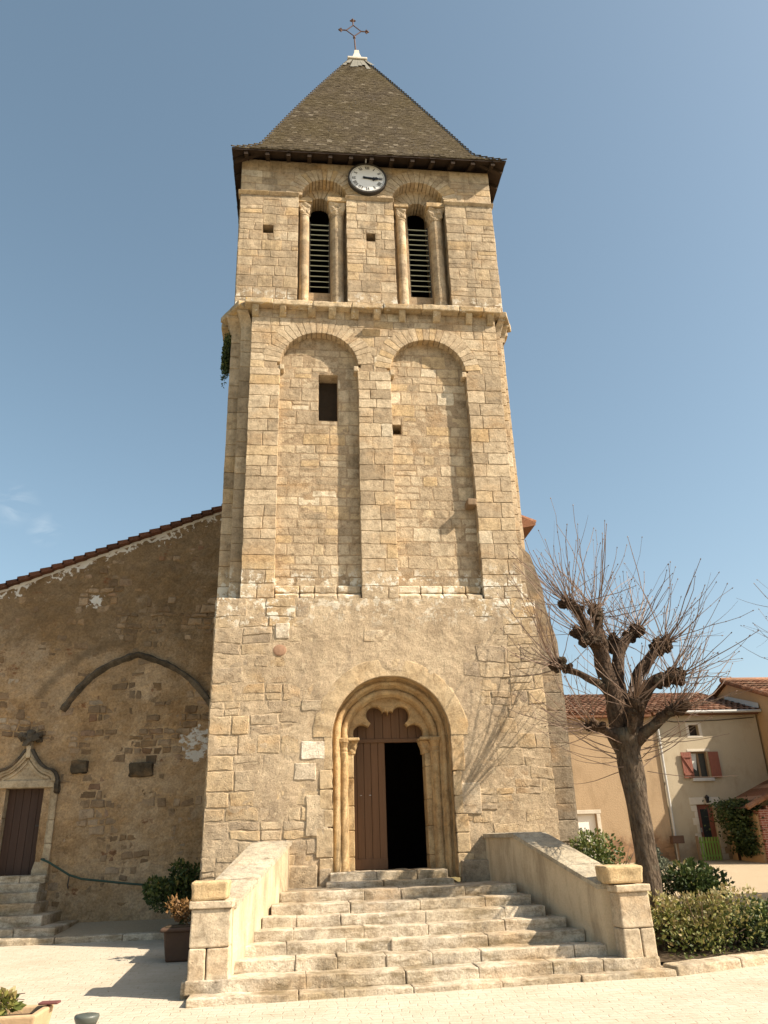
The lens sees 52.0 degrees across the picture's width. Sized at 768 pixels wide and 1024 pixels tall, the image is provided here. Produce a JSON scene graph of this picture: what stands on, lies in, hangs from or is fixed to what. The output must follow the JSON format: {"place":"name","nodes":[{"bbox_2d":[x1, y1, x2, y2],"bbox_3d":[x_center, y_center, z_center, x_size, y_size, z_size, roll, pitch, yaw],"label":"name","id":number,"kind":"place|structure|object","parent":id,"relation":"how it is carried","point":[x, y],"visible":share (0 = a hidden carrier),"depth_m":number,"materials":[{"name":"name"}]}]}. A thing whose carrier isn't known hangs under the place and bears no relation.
{"place":"outdoors","nodes":[
{"label":"outdoors","id":0,"kind":"place"},
{"bbox_2d":[1,918,190,938],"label":"side pavement","id":1,"kind":"structure","parent":0,"point":[109,927],"depth_m":15.30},
{"bbox_2d":[142,857,200,923],"bbox_3d":[-3.705,6.949,14.478,1.446,1.138,1.131,7,-25,-20],"label":"potted shrub","id":2,"kind":"object","parent":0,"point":[159,890],"visible":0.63,"depth_m":14.28,"materials":[{"name":"green plant"}]},
{"bbox_2d":[0,939,767,1023],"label":"square paving","id":3,"kind":"structure","parent":0,"point":[128,982],"depth_m":9.35,"materials":[{"name":"beige stone"}]},
{"bbox_2d":[0,1000,60,1023],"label":"planter","id":4,"kind":"object","parent":3,"relation":"on","point":[40,1012],"visible":0.95,"depth_m":7.24,"materials":[{"name":"stone"}]},
{"bbox_2d":[0,986,25,1015],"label":"potted plant","id":5,"kind":"object","parent":4,"relation":"in","point":[8,1000],"visible":0.98,"depth_m":7.18,"materials":[{"name":"green plant"}]},
{"bbox_2d":[0,931,163,946],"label":"side kerb","id":6,"kind":"structure","parent":3,"relation":"on","point":[87,938],"depth_m":14.16,"materials":[{"name":"stone"}]},
{"bbox_2d":[74,1012,99,1023],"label":"bollard","id":7,"kind":"object","parent":3,"relation":"on","point":[88,1018],"visible":1,"depth_m":4.44,"materials":[{"name":"grey metal"}]},
{"bbox_2d":[160,924,190,961],"bbox_3d":[-3.199,6.758,12.354,0.561,0.486,0.572,1,-23,-6],"label":"plant tub","id":8,"kind":"object","parent":3,"relation":"on","point":[176,942],"visible":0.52,"depth_m":12.15,"materials":[{"name":"ceramic"}]},
{"bbox_2d":[164,894,192,924],"bbox_3d":[-3.261,6.370,12.589,0.535,0.523,0.485,1,-23,-6],"label":"dry grass tuft","id":9,"kind":"object","parent":8,"relation":"on","point":[181,908],"visible":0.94,"depth_m":12.58,"materials":[{"name":"brown plant"}]},
{"bbox_2d":[180,832,676,1007],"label":"staircase","id":10,"kind":"structure","parent":3,"relation":"on","point":[541,908],"depth_m":10.95,"materials":[{"name":"stone"}]},
{"bbox_2d":[191,879,231,900],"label":"stone block","id":11,"kind":"structure","parent":10,"relation":"on","point":[209,890],"depth_m":10.13,"materials":[{"name":"beige stone"}]},
{"bbox_2d":[595,864,642,883],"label":"stone block","id":12,"kind":"structure","parent":10,"relation":"on","point":[619,874],"depth_m":10.89,"materials":[{"name":"beige stone"}]},
{"bbox_2d":[657,907,767,961],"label":"planting bed","id":13,"kind":"object","parent":3,"relation":"on","point":[663,955],"visible":0.05,"depth_m":11.49,"materials":[{"name":"soil"}]},
{"bbox_2d":[579,828,597,850],"bbox_3d":[3.593,6.565,15.415,1.300,0.776,0.940,1,-23,-6],"label":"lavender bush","id":14,"kind":"object","parent":13,"relation":"on","point":[581,829],"visible":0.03,"depth_m":15.36,"materials":[{"name":"plant"}]},
{"bbox_2d":[569,828,635,864],"bbox_3d":[4.026,6.657,14.509,1.741,1.566,1.234,20,-31,-41],"label":"garden bush","id":15,"kind":"object","parent":13,"relation":"on","point":[602,851],"visible":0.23,"depth_m":14.46,"materials":[{"name":"green plant"}]},
{"bbox_2d":[497,497,766,949],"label":"pollarded tree","id":16,"kind":"object","parent":13,"relation":"on","point":[627,733],"visible":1,"depth_m":13.13,"materials":[{"name":"brown plant"}]},
{"bbox_2d":[635,844,671,881],"bbox_3d":[5.151,6.645,14.958,0.676,0.913,0.973,-14,-26,26],"label":"lavender bush","id":17,"kind":"object","parent":13,"relation":"on","point":[663,863],"visible":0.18,"depth_m":14.85,"materials":[{"name":"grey plant"}]},
{"bbox_2d":[661,857,734,908],"bbox_3d":[5.529,7.006,14.513,2.232,1.201,1.175,1,-23,-6],"label":"garden bush","id":18,"kind":"object","parent":13,"relation":"on","point":[689,876],"visible":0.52,"depth_m":14.37,"materials":[{"name":"green plant"}]},
{"bbox_2d":[647,881,767,958],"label":"hedge shrub","id":19,"kind":"object","parent":13,"relation":"on","point":[689,920],"visible":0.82,"depth_m":11.65,"materials":[{"name":"green plant"}]},
{"bbox_2d":[686,896,767,946],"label":"hedge shrub","id":20,"kind":"object","parent":13,"relation":"on","point":[752,924],"visible":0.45,"depth_m":11.82,"materials":[{"name":"green plant"}]},
{"bbox_2d":[736,582,767,659],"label":"pollarded tree","id":21,"kind":"object","parent":13,"relation":"on","point":[756,625],"visible":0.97,"depth_m":16.25,"materials":[{"name":"brown plant"}]},
{"bbox_2d":[663,949,767,975],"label":"kerb","id":22,"kind":"structure","parent":3,"relation":"on","point":[716,963],"depth_m":10.57,"materials":[{"name":"stone"}]},
{"bbox_2d":[0,0,767,694],"label":"sky","id":23,"kind":"structure","parent":0,"point":[630,209],"materials":[{"name":"blue"}]},
{"bbox_2d":[450,877,459,881],"bbox_3d":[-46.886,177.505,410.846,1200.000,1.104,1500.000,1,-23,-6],"label":"ground","id":24,"kind":"structure","parent":0,"point":[456,879],"depth_m":24.34,"materials":[{"name":"beige stone"}]},
{"bbox_2d":[0,875,78,937],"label":"side steps","id":25,"kind":"structure","parent":24,"relation":"on","point":[24,912],"depth_m":15.35,"materials":[{"name":"stone"}]},
{"bbox_2d":[0,18,580,921],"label":"church","id":26,"kind":"structure","parent":24,"relation":"on","point":[298,638],"depth_m":17.22,"materials":[{"name":"stone"}]},
{"bbox_2d":[0,789,43,875],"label":"side door","id":27,"kind":"structure","parent":26,"relation":"in","point":[21,827],"depth_m":16.88,"materials":[{"name":"wood"}]},
{"bbox_2d":[40,858,142,888],"bbox_3d":[-5.684,7.648,16.394,2.872,0.904,0.296,1,-23,-6],"label":"handrail","id":28,"kind":"object","parent":26,"relation":"attached to","point":[80,878],"visible":0.73,"depth_m":16.25,"materials":[{"name":"metal"}]},
{"bbox_2d":[220,330,230,387],"bbox_3d":[-3.704,-3.566,18.645,0.315,1.638,0.731,1,-23,-6],"label":"wall plant","id":29,"kind":"object","parent":26,"relation":"attached to","point":[225,359],"depth_m":18.45,"materials":[{"name":"green plant"}]},
{"bbox_2d":[319,375,337,420],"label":"slot window","id":30,"kind":"structure","parent":26,"relation":"in","point":[328,384],"depth_m":18.22,"materials":[{"name":"stone"}]},
{"bbox_2d":[348,159,386,195],"bbox_3d":[-0.436,-8.739,20.498,1.006,1.163,0.250,1,-23,-6],"label":"tower clock","id":31,"kind":"object","parent":26,"relation":"attached to","point":[366,179],"visible":1,"depth_m":20.44,"materials":[{"name":"ceramic"}]},
{"bbox_2d":[353,743,387,870],"bbox_3d":[-0.303,5.607,15.082,0.695,2.300,0.070,1,-23,-6],"label":"door leaf","id":32,"kind":"structure","parent":26,"relation":"in","point":[369,770],"depth_m":15.05,"materials":[{"name":"wood"}]},
{"bbox_2d":[422,765,427,855],"bbox_3d":[0.871,5.797,15.619,0.050,2.300,0.675,1,-23,-6],"label":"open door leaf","id":33,"kind":"structure","parent":26,"relation":"in","point":[422,765],"depth_m":15.79,"materials":[{"name":"brown wood"}]},
{"bbox_2d":[564,694,675,862],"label":"cottage","id":34,"kind":"structure","parent":24,"relation":"on","point":[601,804],"depth_m":29.32,"materials":[{"name":"paint"}]},
{"bbox_2d":[577,814,599,856],"bbox_3d":[7.400,11.895,28.646,0.760,1.683,0.050,1,-23,-6],"label":"door","id":35,"kind":"structure","parent":34,"relation":"in","point":[587,821],"depth_m":28.85,"materials":[{"name":"white paint"}]},
{"bbox_2d":[592,692,767,860],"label":"house","id":36,"kind":"structure","parent":24,"relation":"on","point":[736,749],"depth_m":30.14,"materials":[{"name":"paint"}]},
{"bbox_2d":[685,723,702,737],"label":"attic window","id":37,"kind":"structure","parent":36,"relation":"in","point":[692,734],"depth_m":30.63,"materials":[{"name":"stone"}]},
{"bbox_2d":[686,749,714,780],"bbox_3d":[12.081,9.671,30.096,0.924,1.184,0.281,1,-23,-6],"label":"window","id":38,"kind":"structure","parent":36,"relation":"in","point":[699,761],"depth_m":30.19,"materials":[{"name":"white glass"}]},
{"bbox_2d":[696,804,719,859],"bbox_3d":[12.027,11.883,29.256,0.670,1.903,0.090,1,-23,-6],"label":"door","id":39,"kind":"structure","parent":36,"relation":"in","point":[703,820],"depth_m":29.35,"materials":[{"name":"red paint"}]},
{"bbox_2d":[695,836,721,860],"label":"picket gate","id":40,"kind":"structure","parent":24,"relation":"on","point":[698,841],"depth_m":28.36,"materials":[{"name":"green paint"}]},
{"bbox_2d":[710,677,767,773],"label":"gabled house","id":41,"kind":"structure","parent":24,"relation":"on","point":[757,697],"depth_m":31.57,"materials":[{"name":"paint"}]},
{"bbox_2d":[617,859,767,906],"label":"gravel yard","id":42,"kind":"structure","parent":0,"point":[743,873],"depth_m":23.04,"materials":[{"name":"beige gravel"}]},
{"bbox_2d":[670,835,684,861],"bbox_3d":[10.612,12.154,28.354,0.432,0.931,0.252,1,-23,-6],"label":"letter box","id":43,"kind":"object","parent":42,"relation":"on","point":[676,839],"visible":1,"depth_m":28.37,"materials":[{"name":"brown metal"}]},
{"bbox_2d":[713,780,767,862],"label":"brick porch","id":44,"kind":"object","parent":42,"relation":"on","point":[760,791],"visible":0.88,"depth_m":27.34,"materials":[{"name":"tile"}]},
{"bbox_2d":[702,795,767,859],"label":"climbing vine","id":45,"kind":"object","parent":44,"relation":"attached to","point":[742,837],"visible":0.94,"depth_m":27.71,"materials":[{"name":"green plant"}]}
]}

